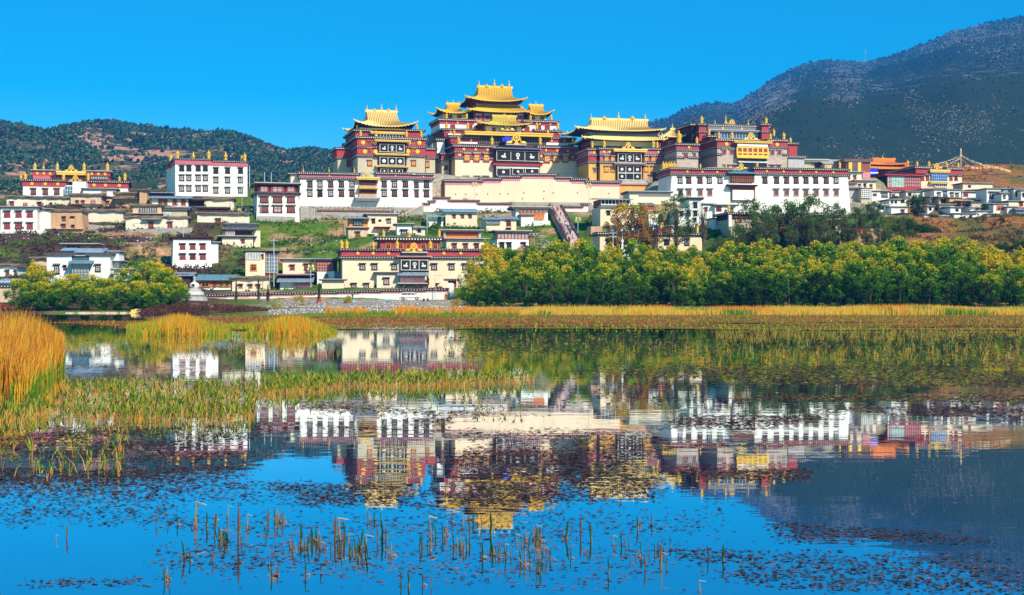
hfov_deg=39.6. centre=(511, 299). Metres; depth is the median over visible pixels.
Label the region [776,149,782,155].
window
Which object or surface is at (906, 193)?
village house
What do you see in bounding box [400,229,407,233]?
window
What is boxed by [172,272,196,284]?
blue roof hut
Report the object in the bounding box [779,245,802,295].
willow tree
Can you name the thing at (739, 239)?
broadleaf tree
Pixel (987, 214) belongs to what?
village house
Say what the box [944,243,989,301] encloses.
willow tree
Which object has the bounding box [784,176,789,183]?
window
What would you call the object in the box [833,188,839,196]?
window
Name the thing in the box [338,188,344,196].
window
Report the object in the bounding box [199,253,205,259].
window
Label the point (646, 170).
window
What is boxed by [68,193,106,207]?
stone house
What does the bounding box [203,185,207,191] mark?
window
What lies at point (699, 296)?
willow tree
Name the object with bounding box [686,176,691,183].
window
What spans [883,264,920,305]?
willow tree
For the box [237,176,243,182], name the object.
window
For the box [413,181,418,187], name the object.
window
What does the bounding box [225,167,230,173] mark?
window
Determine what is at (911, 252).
willow tree
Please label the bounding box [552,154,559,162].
window
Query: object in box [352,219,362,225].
window
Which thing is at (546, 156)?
window
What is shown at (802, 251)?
willow tree
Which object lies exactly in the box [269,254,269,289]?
utility pole
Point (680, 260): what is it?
willow tree
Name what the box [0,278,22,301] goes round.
gate house
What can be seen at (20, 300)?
willow tree
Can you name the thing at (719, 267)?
willow tree
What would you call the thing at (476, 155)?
window
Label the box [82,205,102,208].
village house
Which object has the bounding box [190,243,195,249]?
window
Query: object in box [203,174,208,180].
window
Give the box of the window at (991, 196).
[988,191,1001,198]
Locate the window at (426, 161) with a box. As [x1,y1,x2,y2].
[425,160,429,167]
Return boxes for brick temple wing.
[660,131,699,167]
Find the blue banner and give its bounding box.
[870,168,877,174]
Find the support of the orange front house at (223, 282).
on the ground at (550, 232)
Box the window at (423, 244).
[420,242,425,248]
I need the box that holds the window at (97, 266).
[94,264,100,271]
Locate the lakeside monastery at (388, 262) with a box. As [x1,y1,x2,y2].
[336,229,488,287]
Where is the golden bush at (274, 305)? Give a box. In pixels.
[267,297,283,309]
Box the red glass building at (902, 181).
[870,173,924,190]
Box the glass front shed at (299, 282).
[276,274,314,289]
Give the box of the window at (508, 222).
[506,220,511,225]
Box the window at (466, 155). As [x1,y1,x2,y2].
[464,153,470,161]
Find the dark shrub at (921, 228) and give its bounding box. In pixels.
[912,221,931,232]
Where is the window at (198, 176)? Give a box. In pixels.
[195,174,201,180]
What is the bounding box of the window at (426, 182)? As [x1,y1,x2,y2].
[423,180,429,187]
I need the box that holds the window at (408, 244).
[406,242,411,248]
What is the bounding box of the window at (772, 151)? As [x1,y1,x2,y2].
[769,149,775,155]
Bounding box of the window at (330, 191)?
[328,188,333,196]
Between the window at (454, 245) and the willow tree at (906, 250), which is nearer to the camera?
the willow tree at (906, 250)
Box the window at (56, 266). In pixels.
[53,263,59,274]
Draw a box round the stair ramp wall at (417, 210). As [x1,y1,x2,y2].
[399,205,422,216]
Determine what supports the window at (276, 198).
in the brown window house at (276, 201)
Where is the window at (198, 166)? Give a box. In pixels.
[195,164,201,170]
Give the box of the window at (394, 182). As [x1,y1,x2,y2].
[391,180,397,187]
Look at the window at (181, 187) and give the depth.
370.37 m
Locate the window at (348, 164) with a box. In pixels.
[346,160,350,166]
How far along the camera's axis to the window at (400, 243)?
268.80 m
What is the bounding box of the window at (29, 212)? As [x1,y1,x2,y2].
[26,210,32,217]
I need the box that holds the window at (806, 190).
[803,188,809,196]
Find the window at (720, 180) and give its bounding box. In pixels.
[717,176,722,183]
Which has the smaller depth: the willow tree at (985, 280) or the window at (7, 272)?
the willow tree at (985, 280)
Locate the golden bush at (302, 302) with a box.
[293,294,305,307]
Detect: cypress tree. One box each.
[234,280,237,303]
[256,278,259,302]
[266,285,269,299]
[317,283,320,299]
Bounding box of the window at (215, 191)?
[213,186,218,193]
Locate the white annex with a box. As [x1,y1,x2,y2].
[73,182,120,195]
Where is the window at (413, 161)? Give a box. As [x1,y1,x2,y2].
[411,159,416,165]
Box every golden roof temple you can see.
[330,104,436,172]
[427,80,579,177]
[559,111,667,180]
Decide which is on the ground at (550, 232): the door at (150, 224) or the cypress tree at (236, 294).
the cypress tree at (236, 294)
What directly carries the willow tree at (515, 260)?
on the ground at (550, 232)
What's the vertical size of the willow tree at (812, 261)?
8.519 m
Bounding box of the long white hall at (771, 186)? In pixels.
[655,161,849,213]
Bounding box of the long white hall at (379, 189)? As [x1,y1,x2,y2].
[285,168,434,217]
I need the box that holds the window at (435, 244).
[432,242,437,247]
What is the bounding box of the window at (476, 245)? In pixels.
[474,243,479,248]
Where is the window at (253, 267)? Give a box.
[250,264,256,270]
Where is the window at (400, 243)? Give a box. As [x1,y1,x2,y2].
[399,242,403,248]
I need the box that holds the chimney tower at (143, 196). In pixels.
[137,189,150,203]
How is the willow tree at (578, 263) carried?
on the ground at (550, 232)
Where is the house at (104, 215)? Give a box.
[80,208,127,222]
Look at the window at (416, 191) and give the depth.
356.79 m
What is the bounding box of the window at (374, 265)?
[371,263,377,269]
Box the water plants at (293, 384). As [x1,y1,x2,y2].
[0,325,1023,480]
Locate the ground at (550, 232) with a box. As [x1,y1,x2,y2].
[0,164,1023,314]
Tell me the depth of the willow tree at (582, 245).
246.52 m
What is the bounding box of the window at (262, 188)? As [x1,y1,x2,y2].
[260,186,268,191]
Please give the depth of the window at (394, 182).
355.06 m
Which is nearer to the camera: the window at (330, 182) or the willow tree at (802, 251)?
the willow tree at (802, 251)
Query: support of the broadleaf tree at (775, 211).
on the ground at (550, 232)
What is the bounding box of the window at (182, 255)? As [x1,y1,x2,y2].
[179,253,185,259]
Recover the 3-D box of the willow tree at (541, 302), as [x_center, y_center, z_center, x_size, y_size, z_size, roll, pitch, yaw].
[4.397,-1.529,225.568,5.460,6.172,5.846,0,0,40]
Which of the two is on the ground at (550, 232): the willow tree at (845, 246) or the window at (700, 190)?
the willow tree at (845, 246)
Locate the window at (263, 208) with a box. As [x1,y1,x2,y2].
[259,204,268,212]
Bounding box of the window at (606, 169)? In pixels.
[603,165,609,172]
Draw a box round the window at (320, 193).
[317,188,322,196]
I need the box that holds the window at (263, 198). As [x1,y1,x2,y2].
[259,195,269,202]
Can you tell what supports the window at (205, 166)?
in the white monastery block
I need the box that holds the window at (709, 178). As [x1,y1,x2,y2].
[706,176,712,183]
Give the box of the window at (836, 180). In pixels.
[833,176,839,183]
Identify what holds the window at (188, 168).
in the white monastery block
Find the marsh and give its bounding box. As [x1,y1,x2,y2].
[56,315,1023,332]
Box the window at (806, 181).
[803,176,808,183]
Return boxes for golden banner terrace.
[649,161,675,182]
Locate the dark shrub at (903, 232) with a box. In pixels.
[902,229,918,236]
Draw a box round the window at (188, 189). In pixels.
[186,185,191,191]
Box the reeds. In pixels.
[0,304,66,396]
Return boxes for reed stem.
[179,540,185,559]
[191,501,205,527]
[237,504,240,545]
[334,516,338,540]
[336,518,348,539]
[358,528,363,548]
[381,520,382,540]
[383,525,387,541]
[384,542,396,555]
[426,516,435,538]
[489,511,492,534]
[516,549,530,565]
[561,519,568,539]
[589,523,591,541]
[658,552,667,570]
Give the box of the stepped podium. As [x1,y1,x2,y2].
[619,180,651,195]
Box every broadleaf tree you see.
[712,235,725,252]
[726,223,748,248]
[734,197,770,247]
[749,209,778,242]
[753,234,764,245]
[762,199,795,246]
[767,232,779,248]
[776,199,812,246]
[783,224,799,246]
[786,192,825,250]
[805,212,829,243]
[806,228,817,245]
[821,201,850,245]
[825,229,836,245]
[837,214,859,242]
[851,204,869,232]
[860,225,872,242]
[865,201,884,232]
[873,217,891,241]
[883,230,893,243]
[886,214,908,233]
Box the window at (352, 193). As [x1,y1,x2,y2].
[349,189,354,196]
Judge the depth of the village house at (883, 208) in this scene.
352.31 m
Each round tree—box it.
[906,192,926,216]
[981,202,988,210]
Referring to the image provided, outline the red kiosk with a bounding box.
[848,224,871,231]
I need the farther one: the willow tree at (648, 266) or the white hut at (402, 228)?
the white hut at (402, 228)
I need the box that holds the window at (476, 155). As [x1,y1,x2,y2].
[473,153,479,161]
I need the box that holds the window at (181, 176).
[179,174,184,180]
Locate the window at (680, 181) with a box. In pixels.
[677,176,682,183]
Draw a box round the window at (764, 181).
[762,176,767,183]
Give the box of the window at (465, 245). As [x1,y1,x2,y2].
[463,243,468,248]
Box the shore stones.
[65,312,137,312]
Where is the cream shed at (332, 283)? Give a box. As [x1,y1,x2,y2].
[318,279,347,288]
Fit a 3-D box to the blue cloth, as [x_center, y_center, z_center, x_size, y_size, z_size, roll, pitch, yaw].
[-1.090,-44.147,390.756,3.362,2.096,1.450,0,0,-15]
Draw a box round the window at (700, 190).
[697,188,703,196]
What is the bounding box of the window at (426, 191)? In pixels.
[423,189,429,196]
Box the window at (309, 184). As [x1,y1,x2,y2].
[307,180,312,187]
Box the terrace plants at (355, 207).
[315,206,393,210]
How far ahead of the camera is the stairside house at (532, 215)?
331.69 m
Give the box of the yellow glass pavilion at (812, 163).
[804,159,829,167]
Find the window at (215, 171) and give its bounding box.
[213,167,218,173]
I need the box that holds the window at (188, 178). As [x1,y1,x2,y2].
[186,174,191,180]
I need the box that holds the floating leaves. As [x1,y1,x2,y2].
[0,328,1023,594]
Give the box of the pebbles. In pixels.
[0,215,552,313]
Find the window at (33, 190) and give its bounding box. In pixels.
[30,188,36,194]
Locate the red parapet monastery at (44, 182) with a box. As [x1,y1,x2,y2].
[19,162,131,195]
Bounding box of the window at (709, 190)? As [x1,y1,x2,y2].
[706,188,713,196]
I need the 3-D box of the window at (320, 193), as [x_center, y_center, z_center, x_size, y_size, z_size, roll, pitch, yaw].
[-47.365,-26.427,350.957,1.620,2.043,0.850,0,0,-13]
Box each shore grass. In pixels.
[260,304,520,315]
[515,303,1023,314]
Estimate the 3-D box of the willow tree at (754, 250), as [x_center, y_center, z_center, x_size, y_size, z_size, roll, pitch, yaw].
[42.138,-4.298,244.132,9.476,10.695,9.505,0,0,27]
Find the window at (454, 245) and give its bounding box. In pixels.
[452,243,456,248]
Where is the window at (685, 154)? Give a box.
[683,152,688,159]
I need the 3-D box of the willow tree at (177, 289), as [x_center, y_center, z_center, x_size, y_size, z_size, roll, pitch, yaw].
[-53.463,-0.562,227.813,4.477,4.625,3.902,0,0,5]
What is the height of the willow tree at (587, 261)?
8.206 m
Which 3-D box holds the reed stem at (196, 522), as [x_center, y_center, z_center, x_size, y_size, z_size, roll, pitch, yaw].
[-2.756,1.902,12.489,0.155,0.264,0.035,0,0,22]
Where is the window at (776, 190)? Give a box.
[773,188,779,196]
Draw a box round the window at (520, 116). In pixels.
[517,114,522,120]
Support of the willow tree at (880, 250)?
on the ground at (550, 232)
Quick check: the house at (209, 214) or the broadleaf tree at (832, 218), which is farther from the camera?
the house at (209, 214)
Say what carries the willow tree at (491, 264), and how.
on the ground at (550, 232)
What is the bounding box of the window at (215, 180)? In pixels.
[213,176,218,182]
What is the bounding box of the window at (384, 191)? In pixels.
[381,189,386,196]
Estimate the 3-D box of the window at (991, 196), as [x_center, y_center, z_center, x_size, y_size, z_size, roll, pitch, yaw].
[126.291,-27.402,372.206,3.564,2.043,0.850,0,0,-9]
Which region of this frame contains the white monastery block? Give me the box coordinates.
[166,150,248,196]
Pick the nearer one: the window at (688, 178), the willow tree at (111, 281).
the willow tree at (111, 281)
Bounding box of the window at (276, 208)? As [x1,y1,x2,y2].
[272,204,282,212]
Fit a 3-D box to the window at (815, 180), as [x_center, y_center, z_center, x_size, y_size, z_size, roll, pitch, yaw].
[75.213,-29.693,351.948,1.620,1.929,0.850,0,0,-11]
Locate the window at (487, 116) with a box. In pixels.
[484,114,489,120]
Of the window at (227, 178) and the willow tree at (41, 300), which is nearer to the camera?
the willow tree at (41, 300)
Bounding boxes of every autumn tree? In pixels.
[602,215,628,249]
[610,202,651,255]
[633,205,667,248]
[653,192,699,251]
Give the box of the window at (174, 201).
[172,199,176,205]
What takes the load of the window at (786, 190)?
in the long white hall at (771, 186)
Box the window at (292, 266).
[289,264,294,269]
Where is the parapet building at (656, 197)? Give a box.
[620,191,673,204]
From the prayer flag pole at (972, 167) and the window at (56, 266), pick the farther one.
the prayer flag pole at (972, 167)
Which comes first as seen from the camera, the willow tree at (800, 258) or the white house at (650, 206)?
the willow tree at (800, 258)
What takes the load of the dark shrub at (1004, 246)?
on the ground at (550, 232)
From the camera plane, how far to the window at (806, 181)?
351.43 m
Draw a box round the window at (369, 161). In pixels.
[367,159,372,165]
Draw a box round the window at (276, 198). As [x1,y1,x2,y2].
[272,195,283,202]
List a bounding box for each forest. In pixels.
[0,118,432,192]
[647,15,1023,141]
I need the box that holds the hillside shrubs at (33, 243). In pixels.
[0,162,1023,291]
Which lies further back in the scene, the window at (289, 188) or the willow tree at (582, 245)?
the window at (289, 188)
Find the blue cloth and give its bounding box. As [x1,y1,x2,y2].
[502,136,513,142]
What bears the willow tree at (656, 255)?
on the ground at (550, 232)
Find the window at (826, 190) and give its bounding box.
[823,188,829,196]
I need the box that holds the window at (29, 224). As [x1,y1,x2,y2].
[26,222,32,228]
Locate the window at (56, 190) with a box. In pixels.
[54,188,59,194]
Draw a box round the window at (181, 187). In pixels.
[179,185,184,191]
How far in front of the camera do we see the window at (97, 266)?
264.82 m
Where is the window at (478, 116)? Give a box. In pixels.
[476,114,481,120]
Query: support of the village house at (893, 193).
on the ground at (550, 232)
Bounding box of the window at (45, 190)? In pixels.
[42,188,47,194]
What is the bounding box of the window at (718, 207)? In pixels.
[716,205,722,211]
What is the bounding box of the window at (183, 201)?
[181,199,185,205]
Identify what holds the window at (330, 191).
in the long white hall at (379, 189)
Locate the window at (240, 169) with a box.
[238,167,243,173]
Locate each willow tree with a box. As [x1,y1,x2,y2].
[3,278,37,310]
[17,259,50,305]
[26,281,55,310]
[28,269,64,305]
[46,278,76,310]
[58,273,85,302]
[69,281,98,310]
[81,274,110,303]
[90,287,116,310]
[98,277,116,302]
[103,282,130,310]
[108,266,143,302]
[123,280,151,309]
[131,260,167,296]
[132,286,155,308]
[146,282,170,308]
[148,266,181,303]
[164,275,187,303]
[166,282,191,305]
[457,257,478,299]
[460,264,489,301]
[462,274,487,306]
[467,239,508,299]
[472,242,513,300]
[475,269,502,306]
[478,258,501,301]
[485,269,522,306]
[487,256,518,300]
[494,247,526,299]
[502,256,532,302]
[508,252,537,297]
[512,267,540,306]
[515,245,546,300]
[518,263,544,302]
[520,251,553,302]
[523,271,556,306]
[535,251,562,300]
[536,250,555,299]
[536,265,567,306]
[538,238,580,298]
[548,251,576,302]
[551,264,586,306]
[556,239,589,296]
[561,238,602,299]
[561,259,595,301]
[569,256,609,299]
[573,272,604,306]
[577,245,610,298]
[582,263,625,306]
[590,249,615,300]
[593,263,631,306]
[598,241,620,293]
[604,238,663,300]
[607,247,639,300]
[610,252,628,299]
[611,266,650,306]
[614,251,649,301]
[631,250,667,299]
[633,245,652,269]
[634,260,668,306]
[637,250,675,299]
[638,245,678,300]
[647,260,677,306]
[658,259,688,299]
[662,263,688,306]
[664,243,683,264]
[668,256,700,302]
[669,250,702,298]
[669,264,705,306]
[683,245,713,298]
[684,254,716,301]
[688,263,710,306]
[692,250,719,297]
[702,260,736,301]
[702,275,725,306]
[709,241,746,283]
[710,247,731,273]
[712,255,750,299]
[712,271,736,306]
[713,242,761,297]
[721,263,767,306]
[729,244,767,299]
[730,265,779,306]
[731,251,755,295]
[735,256,773,302]
[746,238,786,300]
[756,249,782,301]
[757,260,791,306]
[768,246,795,302]
[772,263,807,306]
[774,248,788,295]
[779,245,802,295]
[782,246,822,278]
[782,253,814,302]
[790,261,819,306]
[794,255,828,302]
[799,264,829,306]
[802,241,843,294]
[805,240,834,299]
[810,262,843,306]
[815,256,839,302]
[818,259,862,306]
[825,251,860,302]
[832,240,868,270]
[837,242,864,286]
[837,249,867,300]
[840,259,877,306]
[848,257,895,305]
[850,247,892,302]
[860,244,875,285]
[862,257,912,305]
[866,244,903,302]
[873,241,895,299]
[878,235,916,287]
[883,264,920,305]
[885,241,928,267]
[887,251,922,301]
[890,261,940,305]
[902,246,928,302]
[904,249,956,302]
[907,264,948,306]
[908,239,940,293]
[923,240,951,296]
[923,243,968,301]
[925,236,959,282]
[927,263,969,305]
[941,235,984,268]
[941,258,980,306]
[943,252,983,301]
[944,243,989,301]
[955,247,987,301]
[956,265,987,306]
[971,246,1004,301]
[975,273,1003,306]
[979,243,1005,297]
[983,250,1020,288]
[984,274,1013,306]
[986,249,1021,302]
[994,258,1022,302]
[994,264,1023,305]
[1005,252,1023,299]
[1008,245,1023,299]
[1014,250,1023,300]
[1015,275,1023,305]
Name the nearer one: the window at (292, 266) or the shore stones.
the shore stones
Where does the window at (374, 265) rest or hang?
in the lakeside monastery at (388, 262)
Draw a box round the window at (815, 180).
[813,176,818,183]
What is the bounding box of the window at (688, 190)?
[685,188,692,196]
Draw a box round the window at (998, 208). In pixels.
[996,206,1003,210]
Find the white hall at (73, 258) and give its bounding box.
[43,243,128,284]
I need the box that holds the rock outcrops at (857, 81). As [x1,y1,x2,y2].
[648,23,1023,163]
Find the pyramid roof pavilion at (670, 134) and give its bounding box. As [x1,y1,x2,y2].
[661,123,685,146]
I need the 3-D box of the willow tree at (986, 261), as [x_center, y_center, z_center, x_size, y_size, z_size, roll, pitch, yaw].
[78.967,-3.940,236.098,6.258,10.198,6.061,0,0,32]
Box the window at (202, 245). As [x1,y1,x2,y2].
[200,243,205,249]
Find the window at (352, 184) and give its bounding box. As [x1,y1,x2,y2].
[349,180,354,187]
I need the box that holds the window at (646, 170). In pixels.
[644,165,649,172]
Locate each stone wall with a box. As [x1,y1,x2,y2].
[88,224,125,232]
[126,228,192,233]
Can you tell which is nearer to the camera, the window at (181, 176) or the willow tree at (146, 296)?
the willow tree at (146, 296)
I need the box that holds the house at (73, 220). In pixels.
[44,209,88,233]
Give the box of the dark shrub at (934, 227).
[924,223,939,232]
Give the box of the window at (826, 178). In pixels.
[823,176,829,183]
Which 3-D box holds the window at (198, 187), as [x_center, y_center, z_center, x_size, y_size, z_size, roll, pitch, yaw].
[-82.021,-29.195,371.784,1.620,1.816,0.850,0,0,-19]
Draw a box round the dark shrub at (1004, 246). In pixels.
[994,241,1010,254]
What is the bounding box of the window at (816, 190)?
[813,188,819,196]
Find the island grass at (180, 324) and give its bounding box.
[126,312,336,336]
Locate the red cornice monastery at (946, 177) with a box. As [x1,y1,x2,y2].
[878,161,964,188]
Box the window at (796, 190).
[793,188,799,196]
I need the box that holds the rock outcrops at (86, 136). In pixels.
[0,123,331,194]
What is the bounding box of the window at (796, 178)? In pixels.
[793,176,799,183]
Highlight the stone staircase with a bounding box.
[548,205,580,249]
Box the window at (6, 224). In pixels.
[3,222,10,228]
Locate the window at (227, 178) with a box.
[224,176,230,182]
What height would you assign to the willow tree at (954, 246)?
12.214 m
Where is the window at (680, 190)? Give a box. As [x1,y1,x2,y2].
[677,188,684,196]
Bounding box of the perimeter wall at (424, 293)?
[204,288,448,299]
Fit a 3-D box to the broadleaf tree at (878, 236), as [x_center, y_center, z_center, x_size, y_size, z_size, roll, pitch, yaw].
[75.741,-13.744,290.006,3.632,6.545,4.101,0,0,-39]
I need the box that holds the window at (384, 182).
[381,180,386,187]
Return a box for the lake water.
[0,313,1023,594]
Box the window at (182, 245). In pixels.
[179,243,185,249]
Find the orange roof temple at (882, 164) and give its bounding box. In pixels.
[870,155,909,172]
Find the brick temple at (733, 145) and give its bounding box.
[676,115,806,167]
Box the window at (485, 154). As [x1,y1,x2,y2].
[483,153,489,161]
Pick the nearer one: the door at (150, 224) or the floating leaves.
the floating leaves
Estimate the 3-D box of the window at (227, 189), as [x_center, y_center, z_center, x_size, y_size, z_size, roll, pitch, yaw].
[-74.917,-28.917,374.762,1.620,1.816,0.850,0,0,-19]
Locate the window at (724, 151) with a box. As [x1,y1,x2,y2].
[721,148,727,155]
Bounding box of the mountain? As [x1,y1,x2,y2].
[652,17,1023,165]
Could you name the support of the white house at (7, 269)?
on the ground at (550, 232)
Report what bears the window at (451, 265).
in the lakeside monastery at (388, 262)
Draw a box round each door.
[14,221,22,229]
[148,221,153,228]
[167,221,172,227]
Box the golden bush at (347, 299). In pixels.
[343,294,352,302]
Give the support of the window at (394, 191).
in the long white hall at (379, 189)
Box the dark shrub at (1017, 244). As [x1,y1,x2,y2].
[1010,238,1023,254]
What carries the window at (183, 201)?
in the orange window house at (181, 201)
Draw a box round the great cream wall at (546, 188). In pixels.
[441,173,621,205]
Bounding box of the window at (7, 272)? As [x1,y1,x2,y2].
[5,269,9,275]
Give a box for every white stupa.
[181,275,207,300]
[621,237,631,267]
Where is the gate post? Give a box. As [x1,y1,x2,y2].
[444,279,459,299]
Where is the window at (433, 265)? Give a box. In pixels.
[431,263,437,269]
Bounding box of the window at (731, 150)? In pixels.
[729,148,735,155]
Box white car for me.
[399,292,420,299]
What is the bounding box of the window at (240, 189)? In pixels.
[238,187,243,193]
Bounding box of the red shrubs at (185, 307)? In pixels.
[135,301,270,313]
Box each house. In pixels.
[0,206,53,233]
[0,263,27,276]
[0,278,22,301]
[4,195,70,206]
[28,256,46,265]
[44,209,88,233]
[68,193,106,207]
[80,208,127,222]
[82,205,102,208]
[105,196,114,206]
[112,192,138,207]
[123,203,192,229]
[148,196,192,206]
[149,192,175,199]
[169,237,220,267]
[188,197,236,209]
[195,206,251,222]
[195,274,237,290]
[218,223,259,247]
[229,275,272,291]
[236,205,252,212]
[243,250,280,275]
[250,182,301,221]
[279,258,312,273]
[312,258,339,283]
[344,213,399,238]
[412,226,427,235]
[425,208,479,226]
[436,229,489,248]
[480,216,518,230]
[488,230,532,249]
[507,206,551,226]
[587,226,638,255]
[590,198,633,225]
[608,225,656,237]
[630,202,661,223]
[652,222,701,251]
[670,197,716,226]
[706,218,716,229]
[712,204,738,217]
[713,212,759,236]
[819,159,838,167]
[834,159,873,177]
[848,171,864,180]
[848,180,878,189]
[848,182,862,186]
[849,187,859,202]
[856,187,872,203]
[870,204,892,213]
[871,190,890,202]
[878,199,901,205]
[886,206,909,214]
[889,191,900,197]
[889,196,909,205]
[889,213,908,215]
[899,191,922,196]
[911,188,929,195]
[922,206,937,213]
[923,189,961,196]
[925,196,940,204]
[927,204,955,211]
[930,215,952,217]
[933,196,946,203]
[937,207,962,213]
[940,213,977,217]
[944,197,961,203]
[948,200,973,206]
[951,183,993,189]
[961,191,975,199]
[961,206,982,211]
[962,210,988,217]
[967,201,984,205]
[974,188,1003,202]
[982,203,1008,212]
[984,213,1001,216]
[993,193,1008,201]
[995,200,1023,206]
[1001,188,1011,199]
[1003,206,1018,213]
[1010,188,1022,199]
[1010,209,1023,212]
[1016,190,1023,199]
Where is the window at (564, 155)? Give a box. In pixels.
[562,154,569,162]
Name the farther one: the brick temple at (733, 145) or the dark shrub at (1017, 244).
the brick temple at (733, 145)
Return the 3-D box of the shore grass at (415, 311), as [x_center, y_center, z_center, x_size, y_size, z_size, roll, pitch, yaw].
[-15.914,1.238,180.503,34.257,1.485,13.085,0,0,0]
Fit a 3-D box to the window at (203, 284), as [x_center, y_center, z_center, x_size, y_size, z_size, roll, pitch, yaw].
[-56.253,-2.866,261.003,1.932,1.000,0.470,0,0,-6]
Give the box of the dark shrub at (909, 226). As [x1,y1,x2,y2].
[901,216,916,231]
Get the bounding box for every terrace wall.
[300,205,415,219]
[422,197,511,212]
[563,203,589,211]
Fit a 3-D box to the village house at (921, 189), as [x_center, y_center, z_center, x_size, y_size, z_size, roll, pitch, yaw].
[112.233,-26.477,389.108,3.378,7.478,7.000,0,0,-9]
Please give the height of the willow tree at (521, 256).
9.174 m
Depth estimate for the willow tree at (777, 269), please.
223.25 m
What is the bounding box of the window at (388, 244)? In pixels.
[385,242,390,248]
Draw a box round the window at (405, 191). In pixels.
[402,189,408,196]
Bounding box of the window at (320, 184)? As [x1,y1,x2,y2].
[317,180,322,187]
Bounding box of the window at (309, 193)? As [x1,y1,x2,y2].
[307,188,312,196]
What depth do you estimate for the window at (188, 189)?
371.01 m
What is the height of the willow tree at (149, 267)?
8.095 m
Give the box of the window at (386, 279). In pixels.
[383,277,389,284]
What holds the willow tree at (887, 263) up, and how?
on the ground at (550, 232)
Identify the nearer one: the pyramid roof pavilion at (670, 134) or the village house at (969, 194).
the village house at (969, 194)
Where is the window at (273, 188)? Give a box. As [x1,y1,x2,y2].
[270,186,283,191]
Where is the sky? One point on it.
(286, 74)
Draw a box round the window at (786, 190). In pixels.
[783,188,790,196]
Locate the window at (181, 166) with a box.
[179,164,184,170]
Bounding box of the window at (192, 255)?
[189,253,195,259]
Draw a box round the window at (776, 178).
[774,176,779,183]
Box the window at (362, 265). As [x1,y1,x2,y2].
[359,263,365,269]
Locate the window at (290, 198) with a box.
[286,195,295,202]
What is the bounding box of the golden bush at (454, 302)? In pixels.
[450,297,460,306]
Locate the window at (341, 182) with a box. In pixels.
[339,180,344,187]
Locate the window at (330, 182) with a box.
[328,180,333,187]
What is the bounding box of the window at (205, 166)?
[202,164,208,170]
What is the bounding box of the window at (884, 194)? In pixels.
[881,192,888,197]
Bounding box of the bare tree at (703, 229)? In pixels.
[696,201,713,251]
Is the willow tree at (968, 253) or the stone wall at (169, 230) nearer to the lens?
the willow tree at (968, 253)
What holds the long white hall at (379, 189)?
on the ground at (550, 232)
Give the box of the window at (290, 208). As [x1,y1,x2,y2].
[286,204,295,212]
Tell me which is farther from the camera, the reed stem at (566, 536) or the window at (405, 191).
the window at (405, 191)
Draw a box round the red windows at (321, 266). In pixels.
[317,262,332,270]
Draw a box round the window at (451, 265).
[448,263,454,269]
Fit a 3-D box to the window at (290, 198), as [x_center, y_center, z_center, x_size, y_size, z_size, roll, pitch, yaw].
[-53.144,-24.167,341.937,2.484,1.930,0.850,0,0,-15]
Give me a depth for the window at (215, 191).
373.73 m
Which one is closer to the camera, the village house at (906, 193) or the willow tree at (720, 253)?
the willow tree at (720, 253)
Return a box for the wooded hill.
[0,125,332,194]
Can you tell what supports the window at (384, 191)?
in the long white hall at (379, 189)
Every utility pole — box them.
[249,166,249,205]
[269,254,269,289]
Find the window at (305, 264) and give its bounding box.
[304,263,309,270]
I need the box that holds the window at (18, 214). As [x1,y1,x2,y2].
[15,210,21,217]
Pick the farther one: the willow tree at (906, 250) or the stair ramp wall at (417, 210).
the stair ramp wall at (417, 210)
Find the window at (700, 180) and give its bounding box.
[697,176,702,183]
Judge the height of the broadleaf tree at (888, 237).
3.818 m
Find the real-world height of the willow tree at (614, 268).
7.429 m
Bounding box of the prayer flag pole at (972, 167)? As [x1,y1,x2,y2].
[930,148,1010,171]
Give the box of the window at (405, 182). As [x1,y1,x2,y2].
[402,180,408,187]
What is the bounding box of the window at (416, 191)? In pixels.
[413,189,419,196]
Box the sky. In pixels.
[0,0,1023,149]
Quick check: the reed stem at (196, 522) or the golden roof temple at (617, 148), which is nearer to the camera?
the reed stem at (196, 522)
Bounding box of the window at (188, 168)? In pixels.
[186,164,191,170]
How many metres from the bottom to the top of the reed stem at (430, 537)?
0.219 m
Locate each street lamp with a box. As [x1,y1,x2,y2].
[307,265,314,287]
[472,182,476,199]
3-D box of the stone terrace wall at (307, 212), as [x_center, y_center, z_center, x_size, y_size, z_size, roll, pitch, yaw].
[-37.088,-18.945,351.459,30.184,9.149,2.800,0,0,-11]
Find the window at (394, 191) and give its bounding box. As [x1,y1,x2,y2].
[391,189,397,196]
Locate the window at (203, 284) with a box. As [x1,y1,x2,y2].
[200,282,210,286]
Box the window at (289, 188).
[286,186,294,191]
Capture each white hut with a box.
[109,268,136,279]
[393,223,414,234]
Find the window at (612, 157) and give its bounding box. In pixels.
[610,155,615,160]
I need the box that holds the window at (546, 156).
[543,154,550,162]
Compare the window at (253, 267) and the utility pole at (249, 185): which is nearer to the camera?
the window at (253, 267)
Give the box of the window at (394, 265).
[391,263,397,269]
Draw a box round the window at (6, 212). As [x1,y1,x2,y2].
[3,210,10,217]
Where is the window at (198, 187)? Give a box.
[195,185,200,191]
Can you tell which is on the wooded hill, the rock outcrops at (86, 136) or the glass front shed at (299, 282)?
the rock outcrops at (86, 136)
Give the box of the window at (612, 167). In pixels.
[610,165,615,172]
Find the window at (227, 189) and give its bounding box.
[225,187,230,193]

